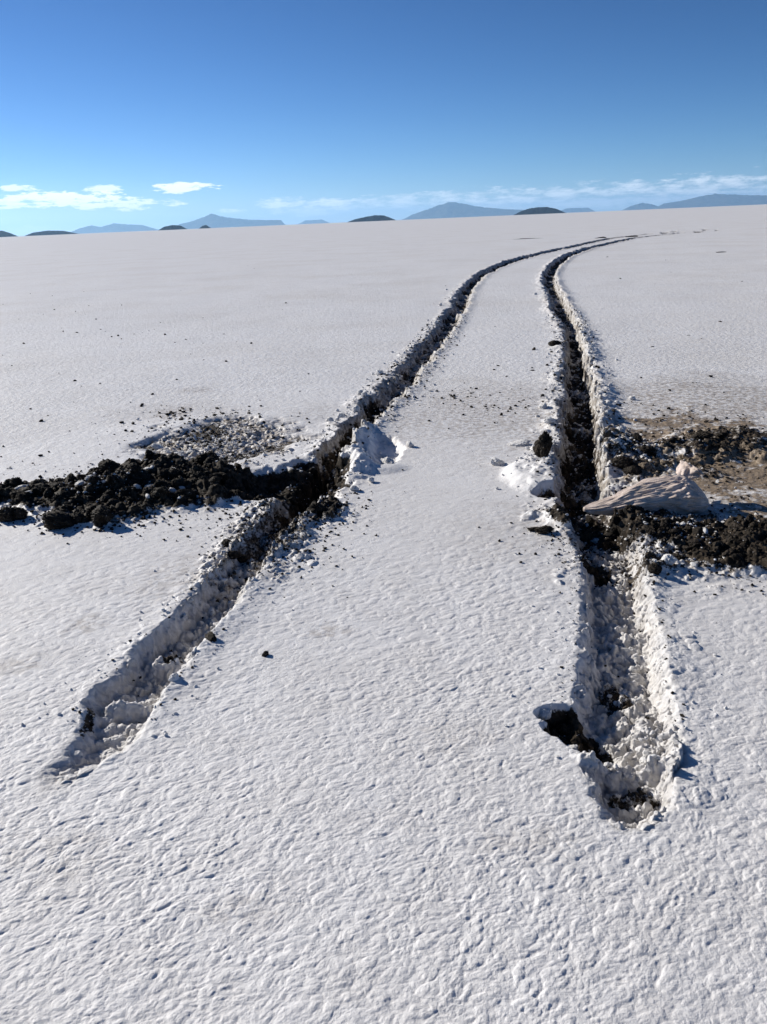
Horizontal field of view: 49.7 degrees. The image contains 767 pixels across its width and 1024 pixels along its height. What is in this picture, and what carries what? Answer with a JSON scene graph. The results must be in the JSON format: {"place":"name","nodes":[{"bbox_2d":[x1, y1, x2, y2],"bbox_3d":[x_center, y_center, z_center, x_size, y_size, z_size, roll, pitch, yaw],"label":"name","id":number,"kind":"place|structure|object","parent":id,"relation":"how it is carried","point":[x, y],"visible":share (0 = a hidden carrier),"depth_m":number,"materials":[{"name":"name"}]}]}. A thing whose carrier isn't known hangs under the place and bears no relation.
{"place":"outdoors","nodes":[
{"label":"outdoors","id":0,"kind":"place"},
{"bbox_2d":[0,231,15,236],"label":"hill","id":1,"kind":"structure","parent":0,"point":[4,234],"depth_m":9513.55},
{"bbox_2d":[26,230,77,235],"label":"hill","id":2,"kind":"structure","parent":0,"point":[49,232],"depth_m":10567.89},
{"bbox_2d":[72,223,157,233],"bbox_3d":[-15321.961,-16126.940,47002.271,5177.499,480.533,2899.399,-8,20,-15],"label":"mountain","id":3,"kind":"structure","parent":0,"point":[113,227],"depth_m":46446.09,"materials":[{"name":"stone"}]},
{"bbox_2d":[160,225,185,229],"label":"hill","id":4,"kind":"structure","parent":0,"point":[174,227],"depth_m":9151.64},
{"bbox_2d":[179,214,284,228],"bbox_3d":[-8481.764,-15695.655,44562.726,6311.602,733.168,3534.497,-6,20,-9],"label":"mountain","id":5,"kind":"structure","parent":0,"point":[213,221],"depth_m":43976.29,"materials":[{"name":"stone"}]},
{"bbox_2d":[299,220,328,223],"bbox_3d":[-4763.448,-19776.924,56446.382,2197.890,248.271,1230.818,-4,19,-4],"label":"mountain","id":6,"kind":"structure","parent":0,"point":[312,221],"depth_m":56216.71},
{"bbox_2d":[349,215,394,221],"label":"hill","id":7,"kind":"structure","parent":0,"point":[376,218],"depth_m":10304.72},
{"bbox_2d":[0,204,766,1023],"bbox_3d":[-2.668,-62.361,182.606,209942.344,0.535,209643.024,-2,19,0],"label":"ground","id":8,"kind":"structure","parent":0,"point":[346,800],"depth_m":3.29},
{"bbox_2d":[0,505,13,521],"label":"mud clod","id":9,"kind":"object","parent":8,"relation":"on","point":[6,513],"visible":0.87,"depth_m":4.75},
{"bbox_2d":[4,479,10,485],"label":"mud clod","id":10,"kind":"object","parent":8,"relation":"on","point":[6,482],"visible":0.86,"depth_m":5.34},
{"bbox_2d":[10,477,23,486],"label":"mud clod","id":11,"kind":"object","parent":8,"relation":"on","point":[16,481],"visible":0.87,"depth_m":5.33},
{"bbox_2d":[10,490,24,499],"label":"mud clod","id":12,"kind":"object","parent":8,"relation":"on","point":[13,494],"visible":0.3,"depth_m":5.09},
{"bbox_2d":[11,506,27,520],"bbox_3d":[-2.120,0.016,4.805,0.126,0.108,0.116,16,27,42],"label":"mud clod","id":13,"kind":"object","parent":8,"relation":"on","point":[19,513],"visible":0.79,"depth_m":4.77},
{"bbox_2d":[17,492,34,500],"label":"mud clod","id":14,"kind":"object","parent":8,"relation":"on","point":[21,495],"visible":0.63,"depth_m":5.02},
{"bbox_2d":[9,498,20,504],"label":"mud clod","id":15,"kind":"object","parent":14,"relation":"on","point":[15,501],"visible":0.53,"depth_m":5.00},
{"bbox_2d":[27,479,44,489],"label":"mud clod","id":16,"kind":"object","parent":8,"relation":"on","point":[36,481],"visible":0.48,"depth_m":5.19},
{"bbox_2d":[33,483,47,491],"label":"mud clod","id":17,"kind":"object","parent":8,"relation":"on","point":[39,486],"visible":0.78,"depth_m":5.08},
{"bbox_2d":[43,487,52,498],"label":"mud clod","id":18,"kind":"object","parent":8,"relation":"on","point":[48,493],"visible":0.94,"depth_m":5.03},
{"bbox_2d":[50,482,64,491],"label":"mud clod","id":19,"kind":"object","parent":8,"relation":"on","point":[58,483],"visible":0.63,"depth_m":5.14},
{"bbox_2d":[52,494,62,501],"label":"mud clod","id":20,"kind":"object","parent":8,"relation":"on","point":[55,497],"visible":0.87,"depth_m":4.96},
{"bbox_2d":[41,510,74,529],"bbox_3d":[-1.813,0.060,4.631,0.173,0.120,0.225,20,13,32],"label":"mud clod","id":21,"kind":"object","parent":8,"relation":"on","point":[56,519],"visible":0.82,"depth_m":4.58,"materials":[{"name":"soil"}]},
{"bbox_2d":[53,490,70,498],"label":"mud clod","id":22,"kind":"object","parent":8,"relation":"on","point":[66,494],"visible":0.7,"depth_m":5.00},
{"bbox_2d":[66,473,74,482],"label":"mud clod","id":23,"kind":"object","parent":8,"relation":"on","point":[70,476],"visible":0.84,"depth_m":5.26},
{"bbox_2d":[71,512,83,524],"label":"mud clod","id":24,"kind":"object","parent":8,"relation":"on","point":[77,517],"visible":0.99,"depth_m":4.64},
{"bbox_2d":[74,480,84,485],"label":"salt lump","id":25,"kind":"object","parent":8,"relation":"on","point":[80,482],"visible":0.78,"depth_m":5.18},
{"bbox_2d":[87,467,98,473],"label":"mud clod","id":26,"kind":"object","parent":8,"relation":"on","point":[92,469],"visible":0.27,"depth_m":5.58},
{"bbox_2d":[88,475,101,483],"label":"mud clod","id":27,"kind":"object","parent":8,"relation":"on","point":[92,479],"visible":0.99,"depth_m":5.09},
{"bbox_2d":[93,520,102,527],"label":"mud clod","id":28,"kind":"object","parent":8,"relation":"on","point":[99,525],"visible":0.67,"depth_m":4.59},
{"bbox_2d":[91,505,113,524],"bbox_3d":[-1.574,0.032,4.627,0.123,0.118,0.155,-39,35,-29],"label":"mud clod","id":29,"kind":"object","parent":28,"relation":"on","point":[104,515],"visible":0.97,"depth_m":4.59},
{"bbox_2d":[100,493,110,503],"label":"mud clod","id":30,"kind":"object","parent":8,"relation":"on","point":[105,497],"visible":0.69,"depth_m":4.87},
{"bbox_2d":[103,470,111,476],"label":"mud clod","id":31,"kind":"object","parent":8,"relation":"on","point":[106,473],"visible":0.71,"depth_m":5.14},
{"bbox_2d":[103,489,113,497],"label":"mud clod","id":32,"kind":"object","parent":8,"relation":"on","point":[110,493],"visible":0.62,"depth_m":4.99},
{"bbox_2d":[98,458,120,471],"bbox_3d":[-1.785,-0.295,5.397,0.159,0.101,0.116,5,26,14],"label":"mud clod","id":33,"kind":"object","parent":8,"relation":"on","point":[107,464],"visible":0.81,"depth_m":5.36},
{"bbox_2d":[106,474,117,485],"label":"mud clod","id":34,"kind":"object","parent":8,"relation":"on","point":[111,480],"visible":1,"depth_m":5.06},
{"bbox_2d":[107,498,119,505],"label":"mud clod","id":35,"kind":"object","parent":8,"relation":"on","point":[112,501],"visible":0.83,"depth_m":4.84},
{"bbox_2d":[117,510,127,515],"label":"mud clod","id":36,"kind":"object","parent":8,"relation":"on","point":[122,513],"visible":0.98,"depth_m":4.72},
{"bbox_2d":[125,495,134,502],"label":"mud clod","id":37,"kind":"object","parent":8,"relation":"on","point":[130,498],"visible":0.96,"depth_m":4.95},
{"bbox_2d":[125,463,141,471],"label":"mud clod","id":38,"kind":"object","parent":8,"relation":"on","point":[133,467],"visible":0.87,"depth_m":5.24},
{"bbox_2d":[125,479,143,486],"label":"mud clod","id":39,"kind":"object","parent":8,"relation":"on","point":[131,482],"visible":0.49,"depth_m":5.16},
{"bbox_2d":[142,487,150,494],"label":"mud clod","id":40,"kind":"object","parent":8,"relation":"on","point":[146,490],"visible":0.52,"depth_m":5.02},
{"bbox_2d":[145,449,153,455],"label":"mud clod","id":41,"kind":"object","parent":8,"relation":"on","point":[149,452],"visible":0.99,"depth_m":5.73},
{"bbox_2d":[150,443,163,449],"bbox_3d":[-1.721,-0.490,6.369,0.142,0.042,0.074,27,32,13],"label":"salt lump","id":42,"kind":"object","parent":8,"relation":"on","point":[156,446],"visible":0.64,"depth_m":6.35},
{"bbox_2d":[153,486,169,497],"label":"mud clod","id":43,"kind":"object","parent":8,"relation":"on","point":[159,492],"visible":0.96,"depth_m":4.92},
{"bbox_2d":[159,468,167,477],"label":"mud clod","id":44,"kind":"object","parent":8,"relation":"on","point":[163,473],"visible":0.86,"depth_m":5.24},
{"bbox_2d":[168,672,179,681],"bbox_3d":[-0.761,0.599,3.007,0.035,0.028,0.045,4,27,35],"label":"salt lump","id":45,"kind":"object","parent":8,"relation":"on","point":[173,676],"visible":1,"depth_m":3.00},
{"bbox_2d":[167,454,181,460],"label":"mud clod","id":46,"kind":"object","parent":8,"relation":"on","point":[170,456],"visible":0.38,"depth_m":5.53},
{"bbox_2d":[166,468,183,478],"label":"mud clod","id":47,"kind":"object","parent":8,"relation":"on","point":[173,473],"visible":0.78,"depth_m":5.24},
{"bbox_2d":[171,478,183,487],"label":"mud clod","id":48,"kind":"object","parent":8,"relation":"on","point":[175,482],"visible":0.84,"depth_m":5.13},
{"bbox_2d":[180,493,188,501],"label":"mud clod","id":49,"kind":"object","parent":8,"relation":"on","point":[184,497],"visible":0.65,"depth_m":4.89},
{"bbox_2d":[172,488,199,499],"bbox_3d":[-1.187,-0.097,4.969,0.171,0.081,0.097,5,-8,-30],"label":"mud clod","id":50,"kind":"object","parent":8,"relation":"on","point":[190,494],"visible":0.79,"depth_m":4.94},
{"bbox_2d":[190,471,206,477],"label":"mud clod","id":51,"kind":"object","parent":8,"relation":"on","point":[197,474],"visible":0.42,"depth_m":5.18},
{"bbox_2d":[193,451,219,465],"bbox_3d":[-1.184,-0.350,5.617,0.180,0.130,0.188,12,8,43],"label":"mud clod","id":52,"kind":"object","parent":8,"relation":"on","point":[200,459],"visible":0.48,"depth_m":5.56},
{"bbox_2d":[205,631,216,641],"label":"mud clod","id":53,"kind":"object","parent":8,"relation":"on","point":[210,636],"visible":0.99,"depth_m":3.28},
{"bbox_2d":[208,607,214,614],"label":"salt lump","id":54,"kind":"object","parent":8,"relation":"on","point":[209,612],"visible":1,"depth_m":3.69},
{"bbox_2d":[208,473,218,478],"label":"mud clod","id":55,"kind":"object","parent":8,"relation":"on","point":[210,475],"visible":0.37,"depth_m":5.22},
{"bbox_2d":[209,476,221,482],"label":"mud clod","id":56,"kind":"object","parent":8,"relation":"on","point":[214,479],"visible":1,"depth_m":5.02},
{"bbox_2d":[218,472,229,481],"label":"mud clod","id":57,"kind":"object","parent":8,"relation":"on","point":[223,475],"visible":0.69,"depth_m":5.33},
{"bbox_2d":[221,539,231,545],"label":"mud clod","id":58,"kind":"object","parent":8,"relation":"on","point":[225,542],"visible":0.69,"depth_m":4.24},
{"bbox_2d":[225,550,241,558],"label":"mud clod","id":59,"kind":"object","parent":8,"relation":"on","point":[234,554],"visible":0.87,"depth_m":4.12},
{"bbox_2d":[237,553,247,562],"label":"mud clod","id":60,"kind":"object","parent":8,"relation":"on","point":[243,558],"visible":0.91,"depth_m":4.16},
{"bbox_2d":[310,502,329,513],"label":"mud clod","id":61,"kind":"object","parent":8,"relation":"on","point":[320,508],"visible":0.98,"depth_m":4.63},
{"bbox_2d":[350,485,358,490],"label":"salt lump","id":62,"kind":"object","parent":8,"relation":"on","point":[353,487],"visible":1,"depth_m":5.04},
{"bbox_2d":[353,405,359,411],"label":"salt lump","id":63,"kind":"object","parent":8,"relation":"on","point":[356,408],"visible":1,"depth_m":7.12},
{"bbox_2d":[375,370,383,374],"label":"salt lump","id":64,"kind":"object","parent":8,"relation":"on","point":[378,372],"visible":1,"depth_m":8.79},
{"bbox_2d":[0,288,766,740],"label":"mud crumbs","id":65,"kind":"object","parent":8,"relation":"on","point":[592,544],"visible":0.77,"depth_m":4.84,"materials":[{"name":"soil"}]},
{"bbox_2d":[4,310,762,757],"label":"salt crumbs","id":66,"kind":"object","parent":8,"relation":"on","point":[556,384],"visible":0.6,"depth_m":5.74,"materials":[{"name":"white"}]},
{"bbox_2d":[380,457,393,463],"bbox_3d":[0.032,-0.341,5.663,0.091,0.073,0.130,-15,23,-32],"label":"salt lump","id":67,"kind":"object","parent":8,"relation":"on","point":[387,460],"visible":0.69,"depth_m":5.64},
{"bbox_2d":[406,441,413,446],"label":"salt lump","id":68,"kind":"object","parent":8,"relation":"on","point":[409,444],"visible":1,"depth_m":5.99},
{"bbox_2d":[490,457,501,465],"bbox_3d":[0.737,-0.326,5.478,0.073,0.065,0.099,-10,21,-21],"label":"salt lump","id":69,"kind":"object","parent":8,"relation":"on","point":[495,461],"visible":0.97,"depth_m":5.46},
{"bbox_2d":[508,439,530,446],"bbox_3d":[0.967,-0.489,5.942,0.187,0.037,0.118,-9,29,10],"label":"salt lump","id":70,"kind":"object","parent":8,"relation":"on","point":[521,442],"visible":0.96,"depth_m":5.92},
{"bbox_2d":[532,431,552,457],"bbox_3d":[1.036,-0.426,5.400,0.115,0.213,0.137,1,19,-37],"label":"upright clod","id":71,"kind":"object","parent":8,"relation":"on","point":[542,446],"visible":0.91,"depth_m":5.37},
{"bbox_2d":[539,403,546,408],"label":"salt lump","id":72,"kind":"object","parent":8,"relation":"on","point":[543,406],"visible":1,"depth_m":6.97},
{"bbox_2d":[534,525,553,533],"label":"mud clod","id":73,"kind":"object","parent":8,"relation":"on","point":[545,529],"visible":1,"depth_m":4.26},
{"bbox_2d":[539,707,551,720],"bbox_3d":[0.535,0.672,2.767,0.061,0.044,0.050,-16,23,-33],"label":"salt lump","id":74,"kind":"object","parent":8,"relation":"on","point":[545,714],"visible":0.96,"depth_m":2.75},
{"bbox_2d":[544,417,555,423],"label":"salt lump","id":75,"kind":"object","parent":8,"relation":"on","point":[548,420],"visible":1,"depth_m":6.31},
{"bbox_2d":[548,340,561,345],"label":"mud clod","id":76,"kind":"object","parent":8,"relation":"on","point":[553,342],"visible":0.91,"depth_m":10.12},
{"bbox_2d":[567,744,577,750],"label":"salt lump","id":77,"kind":"object","parent":8,"relation":"on","point":[574,747],"visible":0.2,"depth_m":2.62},
{"bbox_2d":[585,516,593,522],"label":"mud clod","id":78,"kind":"object","parent":8,"relation":"on","point":[589,518],"visible":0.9,"depth_m":4.59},
{"bbox_2d":[591,537,598,543],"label":"salt lump","id":79,"kind":"object","parent":8,"relation":"on","point":[595,540],"visible":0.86,"depth_m":4.37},
{"bbox_2d":[597,532,616,540],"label":"mud clod","id":80,"kind":"object","parent":8,"relation":"on","point":[612,536],"visible":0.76,"depth_m":4.35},
{"bbox_2d":[600,540,613,550],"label":"mud clod","id":81,"kind":"object","parent":8,"relation":"on","point":[605,544],"visible":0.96,"depth_m":4.24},
{"bbox_2d":[610,527,617,532],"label":"mud clod","id":82,"kind":"object","parent":8,"relation":"on","point":[613,530],"visible":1,"depth_m":4.34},
{"bbox_2d":[612,515,619,524],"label":"mud clod","id":83,"kind":"object","parent":8,"relation":"on","point":[615,520],"visible":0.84,"depth_m":4.32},
{"bbox_2d":[618,508,624,515],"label":"mud clod","id":84,"kind":"object","parent":8,"relation":"on","point":[620,512],"visible":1,"depth_m":4.30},
{"bbox_2d":[610,455,633,468],"bbox_3d":[1.473,-0.301,5.130,0.156,0.100,0.096,1,35,28],"label":"mud clod","id":85,"kind":"object","parent":8,"relation":"on","point":[620,462],"visible":0.91,"depth_m":5.10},
{"bbox_2d":[617,426,626,432],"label":"salt lump","id":86,"kind":"object","parent":8,"relation":"on","point":[622,428],"visible":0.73,"depth_m":5.84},
{"bbox_2d":[626,666,637,673],"bbox_3d":[0.943,0.601,3.144,0.044,0.039,0.039,3,20,15],"label":"salt lump","id":87,"kind":"object","parent":8,"relation":"on","point":[632,669],"visible":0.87,"depth_m":3.13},
{"bbox_2d":[622,463,642,474],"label":"mud clod","id":88,"kind":"object","parent":8,"relation":"on","point":[633,468],"visible":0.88,"depth_m":5.05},
{"bbox_2d":[625,504,640,510],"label":"mud clod","id":89,"kind":"object","parent":8,"relation":"on","point":[634,507],"visible":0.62,"depth_m":4.34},
{"bbox_2d":[631,432,641,442],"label":"mud clod","id":90,"kind":"object","parent":8,"relation":"on","point":[637,436],"visible":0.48,"depth_m":5.76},
{"bbox_2d":[639,756,646,764],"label":"salt lump","id":91,"kind":"object","parent":8,"relation":"on","point":[642,759],"visible":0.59,"depth_m":2.53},
{"bbox_2d":[583,460,708,515],"bbox_3d":[1.470,-0.092,4.490,0.749,0.229,0.385,-9,21,-19],"label":"sack","id":92,"kind":"object","parent":8,"relation":"on","point":[681,492],"visible":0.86,"depth_m":4.44,"materials":[{"name":"fabric"}]},
{"bbox_2d":[642,750,651,757],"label":"salt lump","id":93,"kind":"object","parent":8,"relation":"on","point":[646,753],"visible":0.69,"depth_m":2.56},
{"bbox_2d":[640,524,655,534],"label":"mud clod","id":94,"kind":"object","parent":8,"relation":"on","point":[648,527],"visible":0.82,"depth_m":4.14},
{"bbox_2d":[640,446,656,456],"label":"mud clod","id":95,"kind":"object","parent":8,"relation":"on","point":[651,450],"visible":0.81,"depth_m":5.36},
{"bbox_2d":[648,563,661,574],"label":"mud clod","id":96,"kind":"object","parent":8,"relation":"on","point":[655,568],"visible":1,"depth_m":3.70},
{"bbox_2d":[657,517,673,522],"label":"mud clod","id":97,"kind":"object","parent":8,"relation":"on","point":[670,520],"visible":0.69,"depth_m":4.21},
{"bbox_2d":[661,554,676,564],"bbox_3d":[1.299,0.216,3.770,0.070,0.054,0.059,0,37,32],"label":"salt lump","id":98,"kind":"object","parent":8,"relation":"on","point":[669,559],"visible":1,"depth_m":3.76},
{"bbox_2d":[667,437,676,442],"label":"mud clod","id":99,"kind":"object","parent":8,"relation":"on","point":[672,440],"visible":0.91,"depth_m":5.62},
{"bbox_2d":[669,528,678,533],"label":"mud clod","id":100,"kind":"object","parent":8,"relation":"on","point":[673,531],"visible":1,"depth_m":4.08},
{"bbox_2d":[672,553,687,559],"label":"mud clod","id":101,"kind":"object","parent":8,"relation":"on","point":[678,556],"visible":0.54,"depth_m":3.85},
{"bbox_2d":[681,545,690,550],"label":"mud clod","id":102,"kind":"object","parent":8,"relation":"on","point":[686,547],"visible":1,"depth_m":3.94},
{"bbox_2d":[687,539,700,547],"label":"mud clod","id":103,"kind":"object","parent":8,"relation":"on","point":[694,542],"visible":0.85,"depth_m":3.96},
{"bbox_2d":[690,545,702,551],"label":"mud clod","id":104,"kind":"object","parent":8,"relation":"on","point":[696,548],"visible":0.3,"depth_m":3.93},
{"bbox_2d":[689,431,712,439],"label":"mud clod","id":105,"kind":"object","parent":8,"relation":"on","point":[700,435],"visible":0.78,"depth_m":5.65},
{"bbox_2d":[705,444,713,450],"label":"mud clod","id":106,"kind":"object","parent":8,"relation":"on","point":[709,447],"visible":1,"depth_m":5.39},
{"bbox_2d":[710,500,720,503],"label":"salt lump","id":107,"kind":"object","parent":8,"relation":"on","point":[717,502],"visible":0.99,"depth_m":4.60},
{"bbox_2d":[712,540,725,547],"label":"mud clod","id":108,"kind":"object","parent":8,"relation":"on","point":[721,543],"visible":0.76,"depth_m":3.90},
{"bbox_2d":[711,432,728,438],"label":"mud clod","id":109,"kind":"object","parent":8,"relation":"on","point":[722,434],"visible":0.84,"depth_m":5.62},
{"bbox_2d":[729,522,745,529],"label":"mud clod","id":110,"kind":"object","parent":8,"relation":"on","point":[735,525],"visible":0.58,"depth_m":4.07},
{"bbox_2d":[744,514,753,522],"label":"mud clod","id":111,"kind":"object","parent":8,"relation":"on","point":[749,518],"visible":0.99,"depth_m":4.09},
{"bbox_2d":[749,522,758,526],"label":"mud clod","id":112,"kind":"object","parent":8,"relation":"on","point":[754,524],"visible":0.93,"depth_m":4.03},
{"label":"mud clod","id":113,"kind":"object","parent":8,"relation":"on","visible":0},
{"bbox_2d":[203,456,215,465],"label":"mud clod","id":114,"kind":"object","parent":113,"relation":"on","point":[209,460],"visible":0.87,"depth_m":5.49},
{"bbox_2d":[0,0,766,235],"label":"sky","id":115,"kind":"structure","parent":0,"point":[156,114],"materials":[{"name":"blue"}]},
{"bbox_2d":[402,202,522,219],"bbox_3d":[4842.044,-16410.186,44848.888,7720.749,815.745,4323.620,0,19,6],"label":"mountain","id":116,"kind":"structure","parent":0,"point":[451,210],"depth_m":44140.32,"materials":[{"name":"stone"}]},
{"bbox_2d":[515,207,564,214],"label":"hill","id":117,"kind":"structure","parent":0,"point":[541,210],"depth_m":10561.17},
{"bbox_2d":[561,208,594,212],"bbox_3d":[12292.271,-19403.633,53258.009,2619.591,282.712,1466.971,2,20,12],"label":"mountain","id":118,"kind":"structure","parent":0,"point":[570,210],"depth_m":52970.84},
{"bbox_2d":[623,203,657,209],"bbox_3d":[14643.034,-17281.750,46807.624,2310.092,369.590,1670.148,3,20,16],"label":"mountain","id":119,"kind":"structure","parent":0,"point":[641,206],"depth_m":46525.89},
{"bbox_2d":[654,193,766,208],"bbox_3d":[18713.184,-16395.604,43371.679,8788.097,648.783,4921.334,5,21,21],"label":"mountain","id":120,"kind":"structure","parent":0,"point":[715,199],"depth_m":42926.12,"materials":[{"name":"stone"}]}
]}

